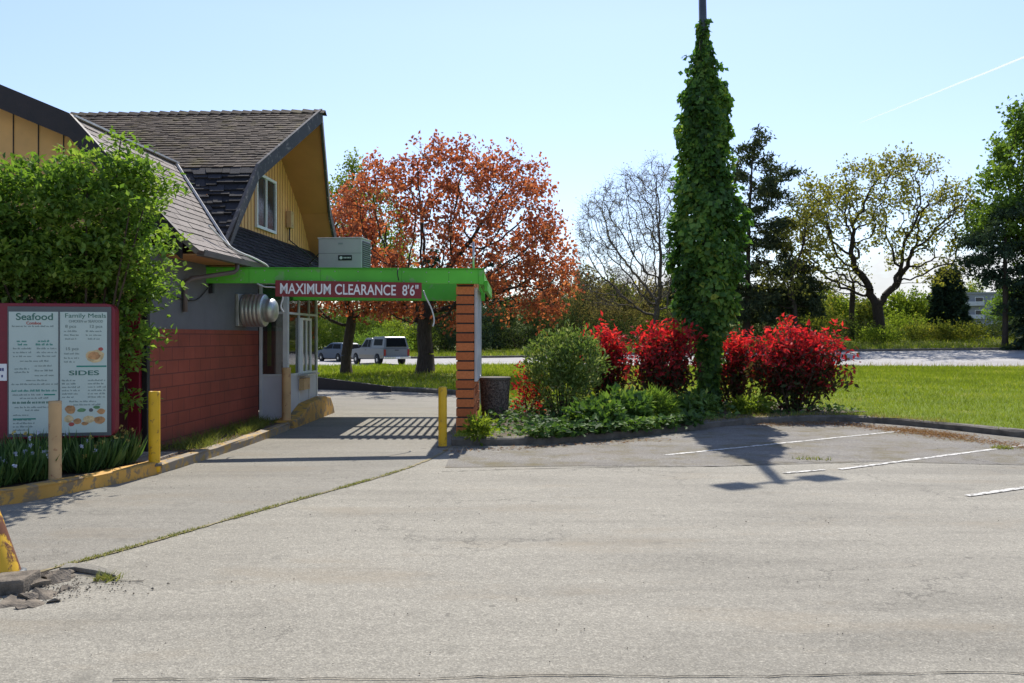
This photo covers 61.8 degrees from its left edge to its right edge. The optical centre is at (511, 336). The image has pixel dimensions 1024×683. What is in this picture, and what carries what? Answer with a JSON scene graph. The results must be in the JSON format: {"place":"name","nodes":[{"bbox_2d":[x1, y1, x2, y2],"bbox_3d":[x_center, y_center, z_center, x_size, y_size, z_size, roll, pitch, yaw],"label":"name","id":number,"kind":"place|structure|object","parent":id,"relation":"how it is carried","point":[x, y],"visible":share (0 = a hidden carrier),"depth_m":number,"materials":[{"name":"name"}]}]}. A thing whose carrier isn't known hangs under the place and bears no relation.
{"place":"outdoors","nodes":[
{"label":"outdoors","id":0,"kind":"place"},
{"bbox_2d":[0,420,279,487],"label":"bed soil","id":1,"kind":"structure","parent":0,"point":[67,474],"depth_m":12.05,"materials":[{"name":"brown soil"}]},
{"bbox_2d":[0,449,27,484],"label":"flowering plant","id":2,"kind":"object","parent":1,"relation":"on","point":[15,478],"visible":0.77,"depth_m":9.66,"materials":[{"name":"green plant"}]},
{"bbox_2d":[6,447,47,482],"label":"flowering plant","id":3,"kind":"object","parent":1,"relation":"on","point":[39,468],"visible":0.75,"depth_m":9.77,"materials":[{"name":"green plant"}]},
{"bbox_2d":[46,400,61,480],"bbox_3d":[-5.270,1.250,9.860,0.186,1.021,0.186,0,0,-31],"label":"bollard","id":4,"kind":"object","parent":1,"relation":"on","point":[54,434],"visible":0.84,"depth_m":9.80,"materials":[{"name":"beige paint"}]},
{"bbox_2d":[0,303,118,448],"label":"menu board","id":5,"kind":"object","parent":1,"relation":"on","point":[67,354],"visible":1,"depth_m":10.80,"materials":[{"name":"white paint"}]},
{"bbox_2d":[62,440,98,473],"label":"flowering plant","id":6,"kind":"object","parent":1,"relation":"on","point":[76,460],"visible":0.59,"depth_m":10.47,"materials":[{"name":"green plant"}]},
{"bbox_2d":[65,436,110,473],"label":"flowering plant","id":7,"kind":"object","parent":1,"relation":"on","point":[93,460],"visible":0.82,"depth_m":10.49,"materials":[{"name":"green plant"}]},
{"bbox_2d":[0,126,207,443],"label":"bush","id":8,"kind":"object","parent":1,"relation":"on","point":[42,263],"visible":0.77,"depth_m":11.14,"materials":[{"name":"green plant"}]},
{"bbox_2d":[82,434,130,469],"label":"flowering plant","id":9,"kind":"object","parent":1,"relation":"on","point":[114,460],"visible":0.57,"depth_m":10.78,"materials":[{"name":"green plant"}]},
{"bbox_2d":[107,435,147,465],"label":"flowering plant","id":10,"kind":"object","parent":1,"relation":"on","point":[134,454],"visible":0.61,"depth_m":11.20,"materials":[{"name":"green plant"}]},
{"bbox_2d":[148,391,161,471],"bbox_3d":[-4.685,1.242,11.200,0.194,1.056,0.194,0,0,18],"label":"bollard","id":11,"kind":"object","parent":1,"relation":"on","point":[153,426],"visible":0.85,"depth_m":11.14,"materials":[{"name":"metal"}]},
{"bbox_2d":[160,415,278,450],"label":"bed weeds","id":12,"kind":"object","parent":1,"relation":"on","point":[206,440],"visible":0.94,"depth_m":14.13,"materials":[{"name":"green plant"}]},
{"bbox_2d":[282,367,290,419],"bbox_3d":[-4.460,1.190,16.900,0.238,1.161,0.238,0,0,-6],"label":"bollard","id":13,"kind":"object","parent":1,"relation":"on","point":[286,393],"visible":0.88,"depth_m":16.82,"materials":[{"name":"beige paint"}]},
{"bbox_2d":[0,389,456,569],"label":"drive lane","id":14,"kind":"structure","parent":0,"point":[389,432],"depth_m":10.61,"materials":[{"name":"concrete"}]},
{"bbox_2d":[161,422,289,472],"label":"worn kerb","id":15,"kind":"structure","parent":14,"relation":"on","point":[189,458],"depth_m":13.06,"materials":[{"name":"paint"}]},
{"bbox_2d":[55,466,412,567],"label":"seam weeds","id":16,"kind":"object","parent":14,"relation":"on","point":[238,515],"visible":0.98,"depth_m":8.40,"materials":[{"name":"green plant"}]},
{"bbox_2d":[40,445,450,571],"bbox_3d":[-2.140,1.792,10.212,0.430,0.001,8.104,0,0,19],"label":"lane seam","id":17,"kind":"object","parent":14,"relation":"on","point":[248,513],"visible":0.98,"depth_m":8.43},
{"bbox_2d":[437,386,447,447],"bbox_3d":[-1.127,1.351,13.900,0.189,1.089,0.189,0,0,7],"label":"bollard","id":18,"kind":"object","parent":14,"relation":"on","point":[442,416],"visible":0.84,"depth_m":13.84,"materials":[{"name":"metal"}]},
{"bbox_2d":[0,421,1023,682],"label":"parking lot","id":19,"kind":"structure","parent":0,"point":[406,575],"depth_m":6.16,"materials":[{"name":"grey asphalt"}]},
{"bbox_2d":[0,511,26,572],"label":"leaning bollard","id":20,"kind":"object","parent":19,"relation":"on","point":[9,561],"visible":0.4,"depth_m":6.22,"materials":[{"name":"metal"}]},
{"bbox_2d":[0,570,40,595],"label":"kerb stub","id":21,"kind":"object","parent":19,"relation":"on","point":[15,582],"visible":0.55,"depth_m":6.01,"materials":[{"name":"concrete"}]},
{"bbox_2d":[45,570,70,584],"bbox_3d":[-3.357,1.784,6.280,0.212,0.079,0.225,7,17,10],"label":"concrete chunk","id":22,"kind":"object","parent":19,"relation":"on","point":[58,576],"visible":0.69,"depth_m":6.29,"materials":[{"name":"grey concrete"}]},
{"bbox_2d":[0,461,161,505],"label":"yellow kerb","id":23,"kind":"structure","parent":19,"relation":"on","point":[50,488],"depth_m":9.88,"materials":[{"name":"paint"}]},
{"bbox_2d":[0,571,169,607],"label":"concrete crumbs","id":24,"kind":"object","parent":19,"relation":"on","point":[57,588],"visible":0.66,"depth_m":6.07,"materials":[{"name":"grey concrete"}]},
{"bbox_2d":[59,563,115,578],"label":"lifted asphalt","id":25,"kind":"structure","parent":19,"relation":"on","point":[86,568],"depth_m":6.52,"materials":[{"name":"grey asphalt"}]},
{"bbox_2d":[0,84,336,451],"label":"restaurant","id":26,"kind":"structure","parent":19,"relation":"on","point":[258,179],"depth_m":16.14,"materials":[{"name":"brown brick"}]},
{"bbox_2d":[235,294,278,326],"bbox_3d":[-4.801,-0.500,16.231,0.695,0.632,0.632,0,0,3],"label":"exhaust vent","id":27,"kind":"object","parent":26,"relation":"attached to","point":[256,310],"visible":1,"depth_m":16.00,"materials":[{"name":"metal"}]},
{"bbox_2d":[255,175,276,233],"bbox_3d":[-5.434,-2.940,18.896,0.055,1.200,1.280,0,0,3],"label":"gable window","id":28,"kind":"structure","parent":26,"relation":"in","point":[266,187],"depth_m":18.87,"materials":[{"name":"white glass"}]},
{"bbox_2d":[300,318,311,373],"bbox_3d":[-4.430,0.190,18.380,0.062,1.180,0.670,0,0,3],"label":"serving window","id":29,"kind":"structure","parent":26,"relation":"in","point":[305,323],"depth_m":18.36,"materials":[{"name":"white paint"}]},
{"bbox_2d":[276,396,334,427],"bbox_3d":[-4.430,1.595,18.521,0.400,0.510,3.550,0,0,1],"label":"concrete guard","id":30,"kind":"object","parent":19,"relation":"on","point":[310,410],"visible":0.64,"depth_m":18.07,"materials":[{"name":"yellow paint"}]},
{"bbox_2d":[318,377,391,391],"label":"curb","id":31,"kind":"structure","parent":19,"relation":"on","point":[329,384],"depth_m":28.58,"materials":[{"name":"grey concrete"}]},
{"bbox_2d":[392,386,479,406],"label":"driveway kerb","id":32,"kind":"structure","parent":19,"relation":"on","point":[421,390],"depth_m":27.54,"materials":[{"name":"concrete"}]},
{"bbox_2d":[456,284,480,432],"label":"brick pier","id":33,"kind":"structure","parent":19,"relation":"on","point":[468,336],"depth_m":15.36,"materials":[{"name":"orange brick"}]},
{"bbox_2d":[205,267,491,403],"bbox_3d":[-2.852,0.250,18.075,4.844,3.100,6.950,0,0,0],"label":"drive through canopy","id":34,"kind":"object","parent":33,"relation":"on","point":[438,284],"visible":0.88,"depth_m":15.04,"materials":[{"name":"green metal"}]},
{"bbox_2d":[318,237,370,267],"bbox_3d":[-3.816,-1.752,19.549,1.039,0.960,0.751,0,0,7],"label":"rooftop air conditioner","id":35,"kind":"object","parent":34,"relation":"on","point":[348,252],"visible":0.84,"depth_m":19.20,"materials":[{"name":"grey metal"}]},
{"bbox_2d":[275,280,421,298],"bbox_3d":[-2.823,-0.820,14.838,2.500,0.280,0.031,1,0,-7],"label":"clearance sign","id":36,"kind":"object","parent":34,"relation":"attached to","point":[342,289],"visible":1,"depth_m":14.82,"materials":[{"name":"red metal"}]},
{"bbox_2d":[458,409,499,445],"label":"roadside weed","id":37,"kind":"object","parent":19,"relation":"on","point":[480,429],"visible":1,"depth_m":14.07,"materials":[{"name":"green plant"}]},
{"bbox_2d":[84,444,1018,582],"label":"crack weeds","id":38,"kind":"object","parent":19,"relation":"on","point":[104,576],"visible":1,"depth_m":6.35,"materials":[{"name":"green plant"}]},
{"bbox_2d":[114,671,1023,678],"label":"pavement crack","id":39,"kind":"object","parent":19,"relation":"on","point":[556,674],"visible":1,"depth_m":4.52,"materials":[{"name":"grey asphalt"}]},
{"bbox_2d":[445,421,1023,466],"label":"worn parking strip","id":40,"kind":"object","parent":19,"relation":"on","point":[887,447],"visible":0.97,"depth_m":13.62,"materials":[{"name":"asphalt"}]},
{"bbox_2d":[95,414,1023,470],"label":"leaf litter","id":41,"kind":"object","parent":40,"relation":"on","point":[922,431],"visible":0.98,"depth_m":15.74,"materials":[{"name":"brown plant"}]},
{"bbox_2d":[451,414,1023,445],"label":"planter kerb","id":42,"kind":"structure","parent":19,"relation":"on","point":[721,422],"depth_m":16.09,"materials":[{"name":"concrete"}]},
{"bbox_2d":[0,0,1023,315],"label":"sky","id":43,"kind":"structure","parent":0,"point":[591,86],"materials":[{"name":"blue"}]},
{"bbox_2d":[318,335,1020,357],"bbox_3d":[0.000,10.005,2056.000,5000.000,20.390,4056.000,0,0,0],"label":"verge ground","id":44,"kind":"structure","parent":0,"point":[965,346],"depth_m":65.53,"materials":[{"name":"green plant"}]},
{"bbox_2d":[318,305,359,350],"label":"verge shrub","id":45,"kind":"object","parent":44,"relation":"on","point":[324,339],"visible":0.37,"depth_m":79.39,"materials":[{"name":"green plant"}]},
{"bbox_2d":[335,306,400,342],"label":"verge shrub","id":46,"kind":"object","parent":44,"relation":"on","point":[362,326],"visible":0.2,"depth_m":81.89,"materials":[{"name":"green plant"}]},
{"bbox_2d":[328,147,419,323],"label":"lime tree","id":47,"kind":"object","parent":44,"relation":"on","point":[352,166],"visible":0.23,"depth_m":91.40,"materials":[{"name":"green plant"}]},
{"bbox_2d":[339,323,415,349],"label":"verge shrub","id":48,"kind":"object","parent":44,"relation":"on","point":[360,339],"visible":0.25,"depth_m":75.74,"materials":[{"name":"green plant"}]},
{"bbox_2d":[370,316,438,351],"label":"verge shrub","id":49,"kind":"object","parent":44,"relation":"on","point":[398,325],"visible":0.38,"depth_m":79.45,"materials":[{"name":"green plant"}]},
{"bbox_2d":[402,246,455,350],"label":"background fir","id":50,"kind":"object","parent":44,"relation":"on","point":[436,259],"visible":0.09,"depth_m":87.57,"materials":[{"name":"green plant"}]},
{"bbox_2d":[410,301,456,351],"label":"verge shrub","id":51,"kind":"object","parent":44,"relation":"on","point":[439,337],"visible":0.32,"depth_m":76.60,"materials":[{"name":"green plant"}]},
{"bbox_2d":[437,296,514,351],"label":"verge shrub","id":52,"kind":"object","parent":44,"relation":"on","point":[484,334],"visible":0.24,"depth_m":75.45,"materials":[{"name":"green plant"}]},
{"bbox_2d":[482,252,526,349],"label":"background fir","id":53,"kind":"object","parent":44,"relation":"on","point":[491,264],"visible":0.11,"depth_m":87.33,"materials":[{"name":"green plant"}]},
{"bbox_2d":[482,292,554,350],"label":"verge shrub","id":54,"kind":"object","parent":44,"relation":"on","point":[516,328],"visible":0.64,"depth_m":75.36,"materials":[{"name":"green plant"}]},
{"bbox_2d":[524,295,592,346],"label":"verge shrub","id":55,"kind":"object","parent":44,"relation":"on","point":[561,323],"visible":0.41,"depth_m":74.46,"materials":[{"name":"green plant"}]},
{"bbox_2d":[555,280,612,337],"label":"verge shrub","id":56,"kind":"object","parent":44,"relation":"on","point":[589,306],"visible":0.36,"depth_m":77.53,"materials":[{"name":"green plant"}]},
{"bbox_2d":[559,259,616,327],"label":"distant tree","id":57,"kind":"object","parent":44,"relation":"on","point":[586,281],"visible":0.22,"depth_m":99.20,"materials":[{"name":"green plant"}]},
{"bbox_2d":[574,309,643,342],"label":"verge shrub","id":58,"kind":"object","parent":44,"relation":"on","point":[624,330],"visible":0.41,"depth_m":73.68,"materials":[{"name":"green plant"}]},
{"bbox_2d":[596,269,644,340],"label":"distant tree","id":59,"kind":"object","parent":44,"relation":"on","point":[624,294],"visible":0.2,"depth_m":103.30,"materials":[{"name":"green plant"}]},
{"bbox_2d":[318,281,927,345],"bbox_3d":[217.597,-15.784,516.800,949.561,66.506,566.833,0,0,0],"label":"wood","id":60,"kind":"object","parent":44,"relation":"on","point":[519,330],"visible":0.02,"depth_m":558.93,"materials":[{"name":"plant"}]},
{"bbox_2d":[568,150,680,341],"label":"bare tree","id":61,"kind":"object","parent":44,"relation":"on","point":[660,283],"visible":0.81,"depth_m":75.30,"materials":[{"name":"grey plant"}]},
{"bbox_2d":[595,291,658,341],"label":"verge shrub","id":62,"kind":"object","parent":44,"relation":"on","point":[634,312],"visible":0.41,"depth_m":77.24,"materials":[{"name":"green plant"}]},
{"bbox_2d":[725,320,779,341],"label":"verge shrub","id":63,"kind":"object","parent":44,"relation":"on","point":[759,327],"visible":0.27,"depth_m":69.74,"materials":[{"name":"green plant"}]},
{"bbox_2d":[730,123,831,340],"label":"drooping fir","id":64,"kind":"object","parent":44,"relation":"on","point":[766,190],"visible":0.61,"depth_m":66.91,"materials":[{"name":"green plant"}]},
{"bbox_2d":[746,194,844,331],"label":"olive tree","id":65,"kind":"object","parent":44,"relation":"on","point":[791,283],"visible":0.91,"depth_m":65.43,"materials":[{"name":"green plant"}]},
{"bbox_2d":[798,297,852,339],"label":"verge shrub","id":66,"kind":"object","parent":44,"relation":"on","point":[830,315],"visible":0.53,"depth_m":70.61,"materials":[{"name":"green plant"}]},
{"bbox_2d":[816,284,857,336],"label":"distant tree","id":67,"kind":"object","parent":44,"relation":"on","point":[844,306],"visible":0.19,"depth_m":116.75,"materials":[{"name":"green plant"}]},
{"bbox_2d":[817,253,874,340],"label":"slim tree","id":68,"kind":"object","parent":44,"relation":"on","point":[852,302],"visible":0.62,"depth_m":71.81,"materials":[{"name":"plant"}]},
{"bbox_2d":[831,313,883,340],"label":"verge shrub","id":69,"kind":"object","parent":44,"relation":"on","point":[850,329],"visible":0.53,"depth_m":69.73,"materials":[{"name":"green plant"}]},
{"bbox_2d":[842,296,885,337],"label":"distant tree","id":70,"kind":"object","parent":44,"relation":"on","point":[864,307],"visible":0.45,"depth_m":123.71,"materials":[{"name":"green plant"}]},
{"bbox_2d":[848,321,908,343],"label":"verge shrub","id":71,"kind":"object","parent":44,"relation":"on","point":[874,334],"visible":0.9,"depth_m":65.96,"materials":[{"name":"green plant"}]},
{"bbox_2d":[775,140,988,338],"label":"spreading oak","id":72,"kind":"object","parent":44,"relation":"on","point":[942,196],"visible":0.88,"depth_m":68.94,"materials":[{"name":"green plant"}]},
{"bbox_2d":[885,301,929,339],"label":"verge shrub","id":73,"kind":"object","parent":44,"relation":"on","point":[898,321],"visible":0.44,"depth_m":71.45,"materials":[{"name":"green plant"}]},
{"bbox_2d":[883,285,932,338],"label":"distant tree","id":74,"kind":"object","parent":44,"relation":"on","point":[910,303],"visible":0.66,"depth_m":120.98,"materials":[{"name":"green plant"}]},
{"bbox_2d":[890,312,960,340],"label":"verge shrub","id":75,"kind":"object","parent":44,"relation":"on","point":[927,332],"visible":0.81,"depth_m":67.47,"materials":[{"name":"green plant"}]},
{"bbox_2d":[920,267,974,338],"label":"round cypress","id":76,"kind":"object","parent":44,"relation":"on","point":[949,300],"visible":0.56,"depth_m":118.54,"materials":[{"name":"green plant"}]},
{"bbox_2d":[930,317,995,340],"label":"verge shrub","id":77,"kind":"object","parent":44,"relation":"on","point":[967,332],"visible":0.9,"depth_m":66.43,"materials":[{"name":"green plant"}]},
{"bbox_2d":[948,195,1023,346],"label":"open fir","id":78,"kind":"object","parent":44,"relation":"on","point":[981,241],"visible":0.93,"depth_m":60.67,"materials":[{"name":"green plant"}]},
{"bbox_2d":[953,93,1023,275],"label":"broadleaf tree","id":79,"kind":"object","parent":44,"relation":"on","point":[1003,153],"visible":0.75,"depth_m":62.63,"materials":[{"name":"green plant"}]},
{"bbox_2d":[966,292,1010,337],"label":"apartment building","id":80,"kind":"structure","parent":44,"relation":"on","point":[975,301],"depth_m":169.67,"materials":[{"name":"white paint"}]},
{"bbox_2d":[976,277,1022,334],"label":"distant tree","id":81,"kind":"object","parent":44,"relation":"on","point":[999,292],"visible":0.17,"depth_m":130.36,"materials":[{"name":"green plant"}]},
{"bbox_2d":[999,256,1023,349],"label":"dark fir","id":82,"kind":"object","parent":44,"relation":"on","point":[1013,327],"visible":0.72,"depth_m":60.11,"materials":[{"name":"green plant"}]},
{"bbox_2d":[318,350,1023,366],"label":"road","id":83,"kind":"structure","parent":0,"point":[979,357],"depth_m":56.81,"materials":[{"name":"grey asphalt"}]},
{"bbox_2d":[318,343,360,361],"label":"hatchback car","id":84,"kind":"object","parent":83,"relation":"on","point":[332,350],"visible":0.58,"depth_m":65.10,"materials":[{"name":"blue metal"}]},
{"bbox_2d":[351,337,410,364],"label":"suv","id":85,"kind":"object","parent":83,"relation":"on","point":[378,350],"visible":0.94,"depth_m":57.26,"materials":[{"name":"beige metal"}]},
{"bbox_2d":[318,347,1021,359],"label":"kerb","id":86,"kind":"structure","parent":83,"relation":"on","point":[846,350],"depth_m":61.36,"materials":[{"name":"concrete"}]},
{"bbox_2d":[320,363,1023,438],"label":"lawn","id":87,"kind":"structure","parent":0,"point":[938,415],"depth_m":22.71,"materials":[{"name":"plant"}]},
{"bbox_2d":[318,189,421,373],"bbox_3d":[-7.299,-2.422,39.046,7.543,8.761,5.805,0,0,0],"label":"copper maple","id":88,"kind":"object","parent":87,"relation":"on","point":[351,315],"visible":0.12,"depth_m":38.74,"materials":[{"name":"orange plant"}]},
{"bbox_2d":[330,129,587,373],"bbox_3d":[-2.206,-3.402,35.963,11.008,10.310,8.954,0,0,0],"label":"copper maple","id":89,"kind":"object","parent":87,"relation":"on","point":[423,317],"visible":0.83,"depth_m":34.84,"materials":[{"name":"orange plant"}]},
{"bbox_2d":[318,360,599,396],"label":"lawn grass","id":90,"kind":"structure","parent":87,"relation":"on","point":[384,370],"depth_m":35.55,"materials":[{"name":"green plant"}]},
{"bbox_2d":[701,410,958,422],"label":"dry edge grass","id":91,"kind":"structure","parent":87,"relation":"on","point":[809,412],"depth_m":17.73,"materials":[{"name":"brown plant"}]},
{"bbox_2d":[490,401,867,435],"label":"planter soil","id":92,"kind":"structure","parent":0,"point":[521,422],"depth_m":18.22,"materials":[{"name":"brown soil"}]},
{"bbox_2d":[479,376,510,418],"bbox_3d":[-0.355,1.262,17.750,0.660,0.855,0.660,0,0,0],"label":"litter bin","id":93,"kind":"object","parent":92,"relation":"on","point":[494,391],"visible":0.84,"depth_m":17.49,"materials":[{"name":"stone"}]},
{"bbox_2d":[509,359,549,413],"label":"red shrub","id":94,"kind":"object","parent":92,"relation":"on","point":[530,398],"visible":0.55,"depth_m":18.29,"materials":[{"name":"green plant"}]},
{"bbox_2d":[515,319,616,416],"bbox_3d":[1.143,0.720,17.991,2.164,2.215,1.693,0,0,0],"label":"variegated shrub","id":95,"kind":"object","parent":92,"relation":"on","point":[575,375],"visible":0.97,"depth_m":17.72,"materials":[{"name":"green plant"}]},
{"bbox_2d":[561,390,630,428],"bbox_3d":[1.524,1.435,15.563,1.308,0.917,1.240,0,0,0],"label":"leafy plant","id":96,"kind":"object","parent":92,"relation":"on","point":[603,407],"visible":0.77,"depth_m":15.45,"materials":[{"name":"green plant"}]},
{"bbox_2d":[573,311,639,398],"bbox_3d":[2.330,0.612,21.479,1.932,2.575,1.499,0,0,36],"label":"red shrub","id":97,"kind":"object","parent":92,"relation":"on","point":[619,348],"visible":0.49,"depth_m":21.25,"materials":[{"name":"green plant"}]},
{"bbox_2d":[590,382,656,418],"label":"leafy plant","id":98,"kind":"object","parent":92,"relation":"on","point":[633,405],"visible":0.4,"depth_m":16.40,"materials":[{"name":"green plant"}]},
{"bbox_2d":[633,382,686,416],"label":"leafy plant","id":99,"kind":"object","parent":92,"relation":"on","point":[663,404],"visible":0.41,"depth_m":16.84,"materials":[{"name":"green plant"}]},
{"bbox_2d":[621,315,707,399],"bbox_3d":[3.421,0.670,19.360,1.938,2.360,1.761,0,0,44],"label":"red shrub","id":100,"kind":"object","parent":92,"relation":"on","point":[655,360],"visible":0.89,"depth_m":19.18,"materials":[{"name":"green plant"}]},
{"bbox_2d":[479,396,860,440],"bbox_3d":[2.498,1.555,18.710,10.542,0.506,5.698,0,0,-36],"label":"ivy ground cover","id":101,"kind":"object","parent":92,"relation":"on","point":[558,427],"visible":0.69,"depth_m":15.79,"materials":[{"name":"green plant"}]},
{"bbox_2d":[671,388,722,416],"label":"leafy plant","id":102,"kind":"object","parent":92,"relation":"on","point":[703,398],"visible":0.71,"depth_m":18.03,"materials":[{"name":"green plant"}]},
{"bbox_2d":[699,0,712,393],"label":"light pole","id":103,"kind":"object","parent":92,"relation":"on","point":[702,11],"visible":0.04,"depth_m":19.92,"materials":[{"name":"metal"}]},
{"bbox_2d":[662,18,755,406],"bbox_3d":[4.548,-2.753,20.011,2.124,9.396,2.100,0,0,0],"label":"climbing ivy","id":104,"kind":"object","parent":103,"relation":"attached to","point":[718,259],"visible":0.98,"depth_m":19.61,"materials":[{"name":"green plant"}]},
{"bbox_2d":[695,326,757,404],"bbox_3d":[5.306,0.759,20.638,1.715,2.114,1.466,0,0,0],"label":"red shrub","id":105,"kind":"object","parent":92,"relation":"on","point":[735,357],"visible":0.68,"depth_m":20.38,"materials":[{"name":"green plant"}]},
{"bbox_2d":[723,389,782,414],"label":"leafy plant","id":106,"kind":"object","parent":92,"relation":"on","point":[740,403],"visible":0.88,"depth_m":18.49,"materials":[{"name":"green plant"}]},
{"bbox_2d":[737,312,860,411],"bbox_3d":[6.540,0.716,19.352,2.786,2.555,2.458,0,0,0],"label":"red shrub","id":107,"kind":"object","parent":92,"relation":"on","point":[781,369],"visible":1,"depth_m":18.97,"materials":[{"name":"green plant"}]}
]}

